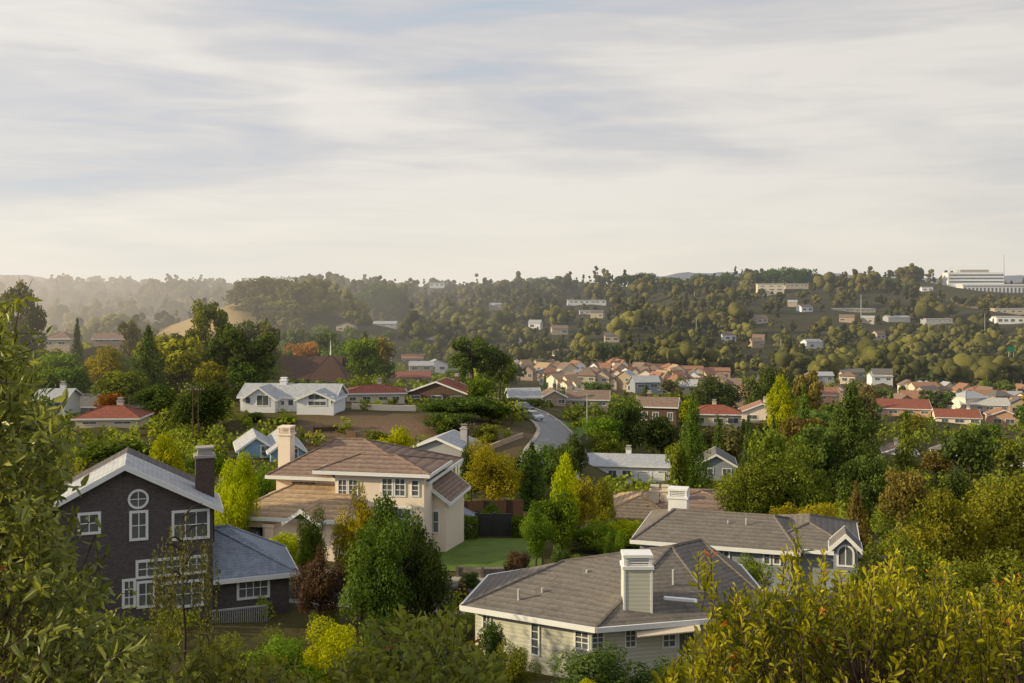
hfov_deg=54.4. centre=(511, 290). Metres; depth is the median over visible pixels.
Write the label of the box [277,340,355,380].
church
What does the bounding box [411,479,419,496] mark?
window
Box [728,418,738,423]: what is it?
window
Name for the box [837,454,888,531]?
broadleaf tree
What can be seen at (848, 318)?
house
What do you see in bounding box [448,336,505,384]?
tree
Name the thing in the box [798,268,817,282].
broadleaf tree
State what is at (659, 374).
house
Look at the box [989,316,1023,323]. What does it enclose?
house
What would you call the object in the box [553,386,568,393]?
broadleaf tree
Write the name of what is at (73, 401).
house
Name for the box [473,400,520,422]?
broadleaf tree
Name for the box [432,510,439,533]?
window
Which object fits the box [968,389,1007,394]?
house
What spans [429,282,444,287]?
house
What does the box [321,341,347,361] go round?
broadleaf tree
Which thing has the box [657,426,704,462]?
broadleaf tree
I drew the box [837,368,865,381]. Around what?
house
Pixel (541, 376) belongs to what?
house
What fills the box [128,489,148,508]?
round window
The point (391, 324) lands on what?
house
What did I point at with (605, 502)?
broadleaf tree
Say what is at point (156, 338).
broadleaf tree
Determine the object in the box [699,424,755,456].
broadleaf tree
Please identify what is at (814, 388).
eucalyptus tree
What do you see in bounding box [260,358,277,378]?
broadleaf tree
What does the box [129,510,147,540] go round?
window
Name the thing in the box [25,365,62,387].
broadleaf tree
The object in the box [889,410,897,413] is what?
window
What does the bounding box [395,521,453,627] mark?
broadleaf tree
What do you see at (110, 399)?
broadleaf tree
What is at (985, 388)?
house
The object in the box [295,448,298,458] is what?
window
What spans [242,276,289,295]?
broadleaf tree
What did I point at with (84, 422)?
window
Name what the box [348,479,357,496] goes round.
window
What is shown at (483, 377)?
conifer tree
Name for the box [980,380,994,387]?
broadleaf tree
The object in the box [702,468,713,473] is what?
window
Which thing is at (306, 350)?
broadleaf tree
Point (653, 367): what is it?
house
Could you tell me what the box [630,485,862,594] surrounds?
house
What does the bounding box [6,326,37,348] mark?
eucalyptus tree
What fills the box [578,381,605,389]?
broadleaf tree
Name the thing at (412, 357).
house
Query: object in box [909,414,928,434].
broadleaf tree
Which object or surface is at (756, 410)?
house
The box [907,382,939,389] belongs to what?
house
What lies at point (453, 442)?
house
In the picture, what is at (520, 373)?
pine tree
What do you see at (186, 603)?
window
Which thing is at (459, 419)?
shrub
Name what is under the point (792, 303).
house
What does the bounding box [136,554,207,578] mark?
window
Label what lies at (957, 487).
broadleaf tree
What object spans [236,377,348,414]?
house
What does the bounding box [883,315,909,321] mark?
house
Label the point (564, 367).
house
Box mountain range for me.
[0,272,1023,285]
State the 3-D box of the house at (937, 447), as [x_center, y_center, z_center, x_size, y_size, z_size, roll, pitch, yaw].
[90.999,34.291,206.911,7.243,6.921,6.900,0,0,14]
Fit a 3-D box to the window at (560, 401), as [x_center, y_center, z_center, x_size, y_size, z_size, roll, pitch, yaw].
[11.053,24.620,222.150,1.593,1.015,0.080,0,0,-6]
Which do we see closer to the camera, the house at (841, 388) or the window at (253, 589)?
the window at (253, 589)
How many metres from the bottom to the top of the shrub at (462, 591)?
1.982 m
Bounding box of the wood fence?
[464,498,522,525]
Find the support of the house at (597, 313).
on the ground at (293, 620)
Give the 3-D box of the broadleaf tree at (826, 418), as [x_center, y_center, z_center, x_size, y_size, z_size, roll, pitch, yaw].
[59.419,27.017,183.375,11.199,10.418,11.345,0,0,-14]
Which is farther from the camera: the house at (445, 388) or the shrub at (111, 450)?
the house at (445, 388)
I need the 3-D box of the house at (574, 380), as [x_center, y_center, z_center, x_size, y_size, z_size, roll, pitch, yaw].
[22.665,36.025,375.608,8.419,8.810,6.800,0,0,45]
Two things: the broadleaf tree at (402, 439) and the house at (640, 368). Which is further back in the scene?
the house at (640, 368)
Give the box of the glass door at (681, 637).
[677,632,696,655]
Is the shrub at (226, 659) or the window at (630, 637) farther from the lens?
the window at (630, 637)
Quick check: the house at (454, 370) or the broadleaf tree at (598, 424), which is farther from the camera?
the house at (454, 370)
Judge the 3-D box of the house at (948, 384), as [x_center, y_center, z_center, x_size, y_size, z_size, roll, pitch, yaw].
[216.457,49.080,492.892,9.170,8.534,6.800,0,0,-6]
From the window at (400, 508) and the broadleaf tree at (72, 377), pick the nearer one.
the window at (400, 508)
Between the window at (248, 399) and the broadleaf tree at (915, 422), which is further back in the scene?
the broadleaf tree at (915, 422)
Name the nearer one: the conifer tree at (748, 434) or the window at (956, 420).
the conifer tree at (748, 434)
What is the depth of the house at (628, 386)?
379.24 m
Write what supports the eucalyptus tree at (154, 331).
on the ground at (293, 620)
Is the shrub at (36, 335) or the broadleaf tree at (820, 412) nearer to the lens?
the shrub at (36, 335)
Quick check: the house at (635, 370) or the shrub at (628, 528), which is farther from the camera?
the house at (635, 370)
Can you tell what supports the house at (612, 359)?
on the ground at (293, 620)
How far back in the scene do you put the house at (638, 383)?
360.58 m
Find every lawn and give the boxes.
[437,538,541,570]
[559,419,585,437]
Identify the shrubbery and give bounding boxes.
[42,326,1023,531]
[52,457,1020,672]
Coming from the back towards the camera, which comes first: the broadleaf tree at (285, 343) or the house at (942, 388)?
the house at (942, 388)
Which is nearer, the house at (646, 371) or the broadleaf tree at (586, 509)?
the broadleaf tree at (586, 509)
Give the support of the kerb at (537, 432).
on the road at (553, 431)
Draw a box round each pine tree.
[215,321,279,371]
[233,318,273,339]
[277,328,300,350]
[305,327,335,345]
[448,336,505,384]
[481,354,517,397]
[516,366,526,382]
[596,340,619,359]
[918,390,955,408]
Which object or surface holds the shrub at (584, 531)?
on the ground at (293, 620)
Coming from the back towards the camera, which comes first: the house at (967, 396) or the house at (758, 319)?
the house at (758, 319)
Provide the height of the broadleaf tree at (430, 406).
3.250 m
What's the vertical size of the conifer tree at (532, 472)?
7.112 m
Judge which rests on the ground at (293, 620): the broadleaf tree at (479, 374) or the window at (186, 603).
the broadleaf tree at (479, 374)
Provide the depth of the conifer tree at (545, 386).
372.58 m
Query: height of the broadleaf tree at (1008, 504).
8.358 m
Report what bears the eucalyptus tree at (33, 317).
on the ground at (293, 620)
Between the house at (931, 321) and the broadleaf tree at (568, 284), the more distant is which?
the broadleaf tree at (568, 284)
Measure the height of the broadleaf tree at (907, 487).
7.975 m
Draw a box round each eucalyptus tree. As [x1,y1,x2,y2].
[0,279,46,354]
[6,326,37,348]
[117,319,141,369]
[139,328,159,340]
[154,360,173,385]
[157,333,188,388]
[184,296,229,359]
[204,337,230,390]
[229,339,258,386]
[257,324,281,368]
[297,328,307,345]
[315,331,336,355]
[335,333,344,347]
[557,356,564,362]
[671,388,682,397]
[775,366,794,389]
[791,370,823,411]
[852,380,862,393]
[853,392,876,450]
[855,399,875,451]
[898,385,908,391]
[925,372,937,381]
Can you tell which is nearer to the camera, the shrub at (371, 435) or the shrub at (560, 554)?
the shrub at (560, 554)
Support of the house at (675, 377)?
on the ground at (293, 620)
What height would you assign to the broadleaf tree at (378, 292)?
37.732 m
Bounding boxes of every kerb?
[289,599,945,621]
[300,569,995,593]
[489,396,586,478]
[516,411,540,462]
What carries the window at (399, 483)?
in the house at (433, 486)
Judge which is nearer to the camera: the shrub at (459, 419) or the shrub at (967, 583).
the shrub at (967, 583)
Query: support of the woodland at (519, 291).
on the ground at (293, 620)
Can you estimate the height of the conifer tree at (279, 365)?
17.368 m
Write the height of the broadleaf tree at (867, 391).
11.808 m
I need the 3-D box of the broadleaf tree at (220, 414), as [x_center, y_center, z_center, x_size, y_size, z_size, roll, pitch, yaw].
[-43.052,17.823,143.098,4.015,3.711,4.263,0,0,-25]
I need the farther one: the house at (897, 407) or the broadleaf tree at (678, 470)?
the house at (897, 407)
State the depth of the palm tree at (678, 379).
330.37 m
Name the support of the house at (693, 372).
on the ground at (293, 620)
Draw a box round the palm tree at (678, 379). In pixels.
[674,377,689,393]
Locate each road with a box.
[289,577,998,613]
[486,396,571,477]
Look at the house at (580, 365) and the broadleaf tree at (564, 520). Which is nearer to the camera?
the broadleaf tree at (564, 520)
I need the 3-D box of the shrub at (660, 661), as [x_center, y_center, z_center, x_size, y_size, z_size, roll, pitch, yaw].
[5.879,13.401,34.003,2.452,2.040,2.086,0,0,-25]
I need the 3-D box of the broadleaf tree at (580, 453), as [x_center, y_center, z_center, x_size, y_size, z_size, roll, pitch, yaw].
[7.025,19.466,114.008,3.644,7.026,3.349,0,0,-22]
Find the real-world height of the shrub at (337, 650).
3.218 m
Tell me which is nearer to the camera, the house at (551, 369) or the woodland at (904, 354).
the house at (551, 369)
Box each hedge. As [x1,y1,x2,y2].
[464,515,478,539]
[510,515,525,537]
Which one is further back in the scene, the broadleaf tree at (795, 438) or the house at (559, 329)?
the house at (559, 329)
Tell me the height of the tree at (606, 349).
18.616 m
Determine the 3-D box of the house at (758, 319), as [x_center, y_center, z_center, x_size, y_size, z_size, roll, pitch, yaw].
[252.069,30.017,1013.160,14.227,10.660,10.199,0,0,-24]
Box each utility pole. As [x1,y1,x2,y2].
[187,387,198,443]
[198,387,203,438]
[461,422,474,445]
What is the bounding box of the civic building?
[942,270,1023,292]
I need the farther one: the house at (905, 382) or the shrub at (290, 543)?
the house at (905, 382)
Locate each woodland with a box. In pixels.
[0,263,1023,336]
[0,273,591,293]
[12,278,1023,388]
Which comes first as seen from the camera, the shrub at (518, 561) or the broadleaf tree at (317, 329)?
the shrub at (518, 561)
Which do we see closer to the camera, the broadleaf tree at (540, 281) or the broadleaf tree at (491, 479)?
the broadleaf tree at (491, 479)
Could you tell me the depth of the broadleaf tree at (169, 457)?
85.70 m
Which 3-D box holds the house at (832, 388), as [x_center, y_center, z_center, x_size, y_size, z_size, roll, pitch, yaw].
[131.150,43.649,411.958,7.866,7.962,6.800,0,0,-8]
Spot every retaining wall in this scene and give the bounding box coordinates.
[352,403,415,410]
[456,566,506,577]
[482,433,522,450]
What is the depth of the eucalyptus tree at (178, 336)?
186.00 m
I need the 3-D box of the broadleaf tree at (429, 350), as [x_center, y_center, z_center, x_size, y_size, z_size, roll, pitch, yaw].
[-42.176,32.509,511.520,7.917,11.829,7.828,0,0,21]
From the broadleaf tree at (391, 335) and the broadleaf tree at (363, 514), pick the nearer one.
the broadleaf tree at (363, 514)
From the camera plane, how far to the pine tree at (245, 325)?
241.44 m
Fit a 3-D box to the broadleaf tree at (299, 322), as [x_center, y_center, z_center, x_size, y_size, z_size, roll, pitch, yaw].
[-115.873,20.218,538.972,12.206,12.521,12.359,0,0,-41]
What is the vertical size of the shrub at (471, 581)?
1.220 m
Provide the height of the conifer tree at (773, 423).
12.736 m
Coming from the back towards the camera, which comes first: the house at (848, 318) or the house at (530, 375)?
the house at (848, 318)
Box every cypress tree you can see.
[550,452,580,551]
[603,531,613,553]
[614,529,625,551]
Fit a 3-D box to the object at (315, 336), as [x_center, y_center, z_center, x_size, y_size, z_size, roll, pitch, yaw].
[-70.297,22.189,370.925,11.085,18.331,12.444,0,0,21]
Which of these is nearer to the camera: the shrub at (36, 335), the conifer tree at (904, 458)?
the shrub at (36, 335)
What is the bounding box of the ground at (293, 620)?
[5,278,1023,682]
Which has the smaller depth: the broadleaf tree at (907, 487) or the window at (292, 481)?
the window at (292, 481)
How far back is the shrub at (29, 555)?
3.82 m
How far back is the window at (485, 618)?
47.13 m
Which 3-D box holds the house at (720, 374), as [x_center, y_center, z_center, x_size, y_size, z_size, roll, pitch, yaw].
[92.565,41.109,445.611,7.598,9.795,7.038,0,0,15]
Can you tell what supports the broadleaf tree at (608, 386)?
on the ground at (293, 620)
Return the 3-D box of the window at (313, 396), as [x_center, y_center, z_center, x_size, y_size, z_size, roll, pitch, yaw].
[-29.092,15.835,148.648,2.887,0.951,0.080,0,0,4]
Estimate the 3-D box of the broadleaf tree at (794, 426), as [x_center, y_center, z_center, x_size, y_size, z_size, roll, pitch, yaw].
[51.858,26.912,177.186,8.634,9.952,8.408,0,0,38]
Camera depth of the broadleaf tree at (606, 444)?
150.87 m
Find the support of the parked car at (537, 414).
on the road at (553, 431)
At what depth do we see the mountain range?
7619.72 m
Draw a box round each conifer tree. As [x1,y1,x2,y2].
[70,317,84,369]
[124,322,178,409]
[260,317,290,380]
[459,368,468,384]
[480,372,496,396]
[509,374,518,384]
[509,440,551,510]
[541,374,547,390]
[640,385,653,396]
[669,392,713,488]
[712,414,726,451]
[740,413,754,483]
[771,413,777,437]
[790,384,813,461]
[830,400,834,415]
[845,479,876,560]
[852,378,858,396]
[889,387,893,398]
[891,410,922,475]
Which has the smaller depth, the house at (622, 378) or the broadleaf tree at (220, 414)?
the broadleaf tree at (220, 414)
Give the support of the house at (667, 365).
on the ground at (293, 620)
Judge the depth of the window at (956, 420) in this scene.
289.93 m
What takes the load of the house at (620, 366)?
on the ground at (293, 620)
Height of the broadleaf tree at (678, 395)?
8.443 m
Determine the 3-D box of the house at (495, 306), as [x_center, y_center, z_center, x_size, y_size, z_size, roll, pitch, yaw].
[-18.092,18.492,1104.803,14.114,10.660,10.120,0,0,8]
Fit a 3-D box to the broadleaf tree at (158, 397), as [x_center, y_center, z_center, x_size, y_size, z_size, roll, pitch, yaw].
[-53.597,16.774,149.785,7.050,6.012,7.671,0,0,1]
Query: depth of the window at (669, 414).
185.37 m
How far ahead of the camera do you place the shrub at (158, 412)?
147.19 m
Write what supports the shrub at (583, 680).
on the ground at (293, 620)
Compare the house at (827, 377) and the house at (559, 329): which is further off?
the house at (559, 329)
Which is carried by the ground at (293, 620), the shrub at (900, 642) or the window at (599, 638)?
the shrub at (900, 642)
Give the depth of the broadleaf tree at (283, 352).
332.92 m
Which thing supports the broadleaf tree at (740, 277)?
on the ground at (293, 620)
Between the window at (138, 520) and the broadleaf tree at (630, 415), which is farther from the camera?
the broadleaf tree at (630, 415)
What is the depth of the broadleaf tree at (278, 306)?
574.18 m
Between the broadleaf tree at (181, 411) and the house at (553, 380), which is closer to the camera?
the broadleaf tree at (181, 411)
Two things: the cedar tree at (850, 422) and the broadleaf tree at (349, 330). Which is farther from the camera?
the broadleaf tree at (349, 330)
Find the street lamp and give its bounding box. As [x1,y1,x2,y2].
[573,391,587,439]
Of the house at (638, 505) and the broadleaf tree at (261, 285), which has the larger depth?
the broadleaf tree at (261, 285)
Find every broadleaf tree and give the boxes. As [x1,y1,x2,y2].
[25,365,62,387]
[27,347,63,360]
[28,365,57,373]
[29,358,40,367]
[37,351,80,378]
[42,365,96,392]
[81,343,89,348]
[81,345,128,389]
[86,275,105,281]
[88,369,148,403]
[93,392,125,407]
[118,354,132,372]
[128,383,179,410]
[131,332,172,361]
[136,334,221,394]
[147,336,189,384]
[149,431,186,472]
[167,380,232,433]
[182,448,231,482]
[192,360,230,395]
[200,331,215,345]
[202,403,226,422]
[214,448,260,531]
[221,289,244,303]
[226,360,270,389]
[228,280,257,299]
[238,296,278,310]
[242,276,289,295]
[250,463,275,498]
[255,309,281,323]
[258,299,306,311]
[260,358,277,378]
[268,276,299,296]
[275,281,314,305]
[275,308,302,323]
[280,347,293,355]
[281,342,302,348]
[283,341,325,355]
[286,317,308,331]
[289,542,347,632]
[295,505,325,578]
[311,324,327,335]
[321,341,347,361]
[330,480,386,619]
[332,341,354,371]
[338,517,415,630]
[340,294,360,316]
[341,325,360,341]
[343,337,380,382]
[353,290,376,313]
[358,281,388,317]
[358,490,440,617]
[359,336,396,367]
[372,361,396,379]
[376,424,416,447]
[381,282,403,305]
[381,330,395,341]
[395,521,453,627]
[409,339,424,352]
[415,398,465,415]
[423,343,435,360]
[441,396,497,414]
[445,369,468,378]
[459,443,479,500]
[460,436,522,499]
[465,376,494,399]
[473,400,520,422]
[477,368,498,388]
[481,503,501,513]
[496,397,526,406]
[502,361,519,383]
[504,447,542,499]
[519,500,556,565]
[526,398,545,406]
[531,276,555,287]
[531,442,554,490]
[537,488,580,549]
[542,442,580,487]
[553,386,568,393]
[554,280,574,294]
[558,432,589,478]
[559,476,597,528]
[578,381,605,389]
[580,283,602,287]
[580,414,622,442]
[586,429,624,452]
[592,477,616,522]
[603,382,611,390]
[608,397,650,449]
[616,274,635,286]
[635,272,658,280]
[644,414,679,453]
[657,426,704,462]
[660,379,679,392]
[662,391,698,422]
[664,442,690,485]
[667,277,685,287]
[679,399,699,426]
[686,374,742,407]
[687,272,711,293]
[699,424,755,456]
[711,446,792,513]
[712,274,734,284]
[715,472,739,492]
[735,274,755,280]
[739,364,794,405]
[746,426,791,476]
[751,419,779,435]
[754,268,781,282]
[762,440,832,512]
[764,373,797,445]
[776,267,805,282]
[777,414,825,447]
[789,426,839,491]
[791,423,847,460]
[795,411,825,422]
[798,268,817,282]
[799,424,846,476]
[809,410,874,433]
[816,403,839,413]
[824,382,835,386]
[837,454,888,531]
[859,382,879,397]
[862,399,882,427]
[874,387,887,397]
[878,466,932,530]
[879,278,896,292]
[884,483,995,602]
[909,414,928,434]
[919,448,954,481]
[937,428,1002,482]
[938,468,975,508]
[961,471,1023,596]
[971,422,1002,445]
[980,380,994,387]
[986,436,1023,479]
[992,379,1015,390]
[1013,405,1023,422]
[1017,428,1023,440]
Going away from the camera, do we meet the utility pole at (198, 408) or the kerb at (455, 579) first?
the kerb at (455, 579)
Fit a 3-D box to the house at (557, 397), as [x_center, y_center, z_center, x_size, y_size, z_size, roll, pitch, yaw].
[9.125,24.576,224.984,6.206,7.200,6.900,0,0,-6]
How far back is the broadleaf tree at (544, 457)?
103.43 m
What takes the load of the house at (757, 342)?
on the ground at (293, 620)
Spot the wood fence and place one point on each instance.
(514, 507)
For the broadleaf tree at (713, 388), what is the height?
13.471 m
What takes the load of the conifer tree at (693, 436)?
on the ground at (293, 620)
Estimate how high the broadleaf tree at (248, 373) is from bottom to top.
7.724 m
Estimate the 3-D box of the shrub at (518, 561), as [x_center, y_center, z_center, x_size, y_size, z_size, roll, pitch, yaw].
[0.350,16.978,59.910,1.763,2.878,1.726,0,0,-25]
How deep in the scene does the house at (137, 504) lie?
50.77 m
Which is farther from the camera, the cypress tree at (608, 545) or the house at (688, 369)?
the house at (688, 369)
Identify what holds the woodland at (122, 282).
on the ground at (293, 620)
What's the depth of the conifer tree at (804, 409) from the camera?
179.97 m
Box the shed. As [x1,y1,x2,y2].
[464,507,474,527]
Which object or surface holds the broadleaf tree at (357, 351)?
on the ground at (293, 620)
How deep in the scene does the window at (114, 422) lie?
140.13 m
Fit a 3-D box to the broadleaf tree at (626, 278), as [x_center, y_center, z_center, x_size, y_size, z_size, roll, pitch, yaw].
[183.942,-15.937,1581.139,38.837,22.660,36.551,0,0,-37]
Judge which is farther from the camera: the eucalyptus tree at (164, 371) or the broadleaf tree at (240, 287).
the broadleaf tree at (240, 287)
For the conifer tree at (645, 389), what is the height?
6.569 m
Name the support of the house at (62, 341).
on the ground at (293, 620)
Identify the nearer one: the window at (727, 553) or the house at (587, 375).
the window at (727, 553)
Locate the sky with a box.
[0,0,1023,286]
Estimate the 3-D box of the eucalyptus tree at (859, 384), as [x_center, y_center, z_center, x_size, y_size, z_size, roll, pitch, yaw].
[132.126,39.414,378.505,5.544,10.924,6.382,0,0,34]
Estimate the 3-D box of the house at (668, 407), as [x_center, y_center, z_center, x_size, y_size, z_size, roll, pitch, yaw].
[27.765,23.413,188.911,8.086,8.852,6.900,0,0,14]
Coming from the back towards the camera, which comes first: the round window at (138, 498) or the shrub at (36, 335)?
the round window at (138, 498)
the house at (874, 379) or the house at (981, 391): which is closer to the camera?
the house at (981, 391)
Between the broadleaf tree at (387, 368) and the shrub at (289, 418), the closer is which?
the shrub at (289, 418)
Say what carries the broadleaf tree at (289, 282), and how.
on the ground at (293, 620)
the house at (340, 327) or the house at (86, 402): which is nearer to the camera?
the house at (86, 402)
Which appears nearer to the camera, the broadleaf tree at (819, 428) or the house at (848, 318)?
the broadleaf tree at (819, 428)
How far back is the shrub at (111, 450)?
110.76 m
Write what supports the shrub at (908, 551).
on the ground at (293, 620)
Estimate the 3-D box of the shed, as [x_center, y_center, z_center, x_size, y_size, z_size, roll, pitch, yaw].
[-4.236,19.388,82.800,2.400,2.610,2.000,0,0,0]
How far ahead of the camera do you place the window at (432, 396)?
181.92 m
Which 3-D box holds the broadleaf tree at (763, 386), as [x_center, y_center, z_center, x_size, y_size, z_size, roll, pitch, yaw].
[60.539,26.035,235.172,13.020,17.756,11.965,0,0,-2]
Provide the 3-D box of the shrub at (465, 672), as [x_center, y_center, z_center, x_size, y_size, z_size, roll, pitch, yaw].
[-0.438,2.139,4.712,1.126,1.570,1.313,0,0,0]
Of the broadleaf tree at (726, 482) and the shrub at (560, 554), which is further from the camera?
the broadleaf tree at (726, 482)
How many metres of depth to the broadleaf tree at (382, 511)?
51.47 m
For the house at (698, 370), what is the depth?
470.56 m
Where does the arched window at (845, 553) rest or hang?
in the house at (733, 536)
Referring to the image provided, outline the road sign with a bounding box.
[1008,347,1014,356]
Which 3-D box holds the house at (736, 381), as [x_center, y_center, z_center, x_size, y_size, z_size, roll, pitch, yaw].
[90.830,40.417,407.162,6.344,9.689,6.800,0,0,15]
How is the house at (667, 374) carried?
on the ground at (293, 620)
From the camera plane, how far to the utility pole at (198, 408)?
132.94 m
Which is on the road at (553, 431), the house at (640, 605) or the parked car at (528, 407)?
the parked car at (528, 407)
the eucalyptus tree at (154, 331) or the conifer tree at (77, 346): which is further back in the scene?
the eucalyptus tree at (154, 331)
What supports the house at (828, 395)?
on the ground at (293, 620)
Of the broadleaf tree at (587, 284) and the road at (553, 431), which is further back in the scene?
the broadleaf tree at (587, 284)
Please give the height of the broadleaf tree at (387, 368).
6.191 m
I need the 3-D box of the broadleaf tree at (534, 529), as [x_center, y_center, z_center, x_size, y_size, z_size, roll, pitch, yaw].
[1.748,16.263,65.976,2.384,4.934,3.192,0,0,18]
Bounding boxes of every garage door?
[638,472,650,482]
[651,472,664,482]
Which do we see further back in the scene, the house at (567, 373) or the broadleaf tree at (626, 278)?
the broadleaf tree at (626, 278)
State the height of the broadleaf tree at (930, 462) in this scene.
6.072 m
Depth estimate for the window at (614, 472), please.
142.27 m
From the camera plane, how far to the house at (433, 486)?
69.53 m
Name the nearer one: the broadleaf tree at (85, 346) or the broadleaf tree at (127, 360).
the broadleaf tree at (127, 360)
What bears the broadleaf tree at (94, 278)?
on the ground at (293, 620)
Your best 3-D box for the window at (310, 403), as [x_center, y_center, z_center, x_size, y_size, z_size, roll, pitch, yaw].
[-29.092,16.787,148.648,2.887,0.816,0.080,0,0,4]
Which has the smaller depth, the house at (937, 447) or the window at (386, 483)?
the window at (386, 483)
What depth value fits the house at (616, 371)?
420.87 m
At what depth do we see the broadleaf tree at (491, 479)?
90.11 m
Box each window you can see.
[47,402,60,406]
[77,511,100,535]
[82,421,96,424]
[113,421,131,423]
[122,578,135,608]
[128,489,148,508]
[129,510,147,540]
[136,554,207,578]
[137,580,155,608]
[160,578,203,608]
[172,508,209,540]
[237,580,269,600]
[245,397,250,403]
[256,395,268,405]
[260,445,268,457]
[280,400,284,405]
[288,399,293,405]
[291,480,316,483]
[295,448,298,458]
[308,394,326,399]
[308,401,326,405]
[337,479,347,493]
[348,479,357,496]
[362,396,370,400]
[378,396,387,400]
[381,477,392,496]
[387,507,411,528]
[394,477,405,496]
[409,395,419,398]
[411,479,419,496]
[431,395,442,398]
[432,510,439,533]
[482,614,491,629]
[530,623,539,656]
[558,399,564,403]
[574,630,589,650]
[591,633,604,650]
[608,470,616,476]
[622,470,631,479]
[624,630,636,648]
[637,471,647,479]
[652,412,658,419]
[662,634,676,648]
[667,412,672,420]
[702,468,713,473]
[713,418,723,422]
[717,550,729,557]
[722,468,731,474]
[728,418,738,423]
[746,415,757,419]
[763,554,770,564]
[773,554,780,565]
[837,545,854,567]
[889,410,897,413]
[955,419,963,422]
[994,419,1001,423]
[1005,419,1014,423]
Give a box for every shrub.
[0,294,200,682]
[0,323,138,682]
[74,439,166,463]
[76,626,325,682]
[150,411,174,421]
[186,631,263,682]
[239,633,324,682]
[243,412,265,420]
[269,415,297,423]
[269,531,301,579]
[300,615,377,682]
[322,602,510,682]
[360,429,397,443]
[360,615,406,680]
[415,638,462,682]
[420,412,475,434]
[450,578,468,605]
[460,571,480,587]
[469,423,504,441]
[477,618,507,663]
[486,411,515,421]
[487,638,542,682]
[503,549,530,570]
[546,640,668,682]
[550,543,570,562]
[571,519,627,553]
[580,678,595,682]
[600,519,643,547]
[649,522,1023,682]
[651,655,698,682]
[690,580,1023,682]
[738,553,775,595]
[769,502,838,517]
[846,526,947,635]
[921,546,1023,673]
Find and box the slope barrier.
[313,426,355,436]
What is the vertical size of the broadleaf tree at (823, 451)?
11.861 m
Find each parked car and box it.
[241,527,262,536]
[514,402,535,410]
[524,410,544,419]
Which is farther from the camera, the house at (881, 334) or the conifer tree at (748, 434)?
the house at (881, 334)
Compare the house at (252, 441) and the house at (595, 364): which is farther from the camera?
the house at (595, 364)
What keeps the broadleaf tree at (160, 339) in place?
on the ground at (293, 620)
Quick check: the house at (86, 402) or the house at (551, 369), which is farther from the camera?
the house at (551, 369)
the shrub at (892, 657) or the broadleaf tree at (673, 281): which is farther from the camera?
the broadleaf tree at (673, 281)
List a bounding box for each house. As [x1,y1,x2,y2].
[32,381,83,414]
[45,331,81,353]
[49,445,299,622]
[71,397,153,428]
[80,393,144,411]
[91,329,130,351]
[222,425,470,561]
[233,428,307,462]
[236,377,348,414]
[336,322,357,330]
[346,378,407,403]
[373,321,397,328]
[391,371,430,379]
[401,354,423,361]
[407,373,468,400]
[408,361,433,372]
[413,424,480,474]
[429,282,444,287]
[431,359,447,373]
[445,368,469,378]
[459,538,762,680]
[489,303,501,310]
[504,387,542,400]
[518,359,532,365]
[521,365,540,380]
[528,320,542,329]
[532,358,547,363]
[534,362,554,368]
[534,368,549,373]
[539,372,555,385]
[541,383,567,406]
[543,373,572,389]
[544,368,556,372]
[550,325,568,334]
[552,361,561,365]
[556,362,577,373]
[561,374,582,389]
[564,371,577,374]
[565,385,609,412]
[567,300,605,305]
[569,360,586,368]
[576,368,596,388]
[579,310,590,313]
[585,445,671,482]
[588,362,610,371]
[590,310,604,317]
[593,363,614,372]
[595,369,617,389]
[604,332,618,342]
[605,357,628,366]
[607,484,737,525]
[609,368,621,376]
[612,363,625,369]
[615,359,628,366]
[615,370,635,389]
[621,367,633,370]
[625,381,629,391]
[629,375,660,394]
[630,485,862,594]
[631,367,640,374]
[632,362,647,366]
[636,366,650,370]
[636,390,680,427]
[637,368,651,374]
[649,371,663,376]
[650,364,661,370]
[656,370,671,378]
[660,363,671,367]
[667,373,686,392]
[668,364,684,372]
[670,379,698,396]
[671,370,683,374]
[680,365,703,373]
[689,370,698,375]
[690,367,704,374]
[694,399,743,430]
[698,446,737,480]
[702,368,716,376]
[704,367,730,377]
[712,372,727,379]
[714,375,726,384]
[721,332,735,340]
[726,378,741,390]
[733,392,752,406]
[738,396,774,422]
[748,338,763,347]
[751,315,767,323]
[752,334,765,343]
[756,283,783,295]
[784,283,808,288]
[787,300,797,306]
[796,304,812,311]
[800,339,822,348]
[816,372,834,384]
[817,389,840,404]
[824,387,840,392]
[831,308,875,312]
[836,384,845,392]
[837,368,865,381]
[839,314,854,322]
[839,371,855,383]
[862,316,874,323]
[866,372,893,384]
[866,398,931,417]
[870,368,893,386]
[872,330,885,339]
[879,438,919,456]
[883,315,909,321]
[893,393,911,398]
[897,379,910,392]
[898,390,935,398]
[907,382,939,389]
[914,385,939,390]
[919,287,932,291]
[920,318,952,324]
[928,443,956,455]
[931,405,982,424]
[932,399,951,408]
[938,385,952,391]
[941,381,954,387]
[951,382,972,392]
[952,390,988,408]
[958,397,1010,411]
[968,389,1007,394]
[976,386,994,389]
[983,390,1013,397]
[983,405,1018,426]
[989,308,1023,314]
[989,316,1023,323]
[1007,391,1022,395]
[1009,396,1023,412]
[1015,383,1023,390]
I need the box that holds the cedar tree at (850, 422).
[817,380,895,499]
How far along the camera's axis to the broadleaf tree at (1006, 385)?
440.59 m
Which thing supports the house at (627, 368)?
on the ground at (293, 620)
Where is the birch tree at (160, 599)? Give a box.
[147,503,221,662]
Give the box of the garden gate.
[475,512,511,535]
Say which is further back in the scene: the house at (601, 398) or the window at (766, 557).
the house at (601, 398)

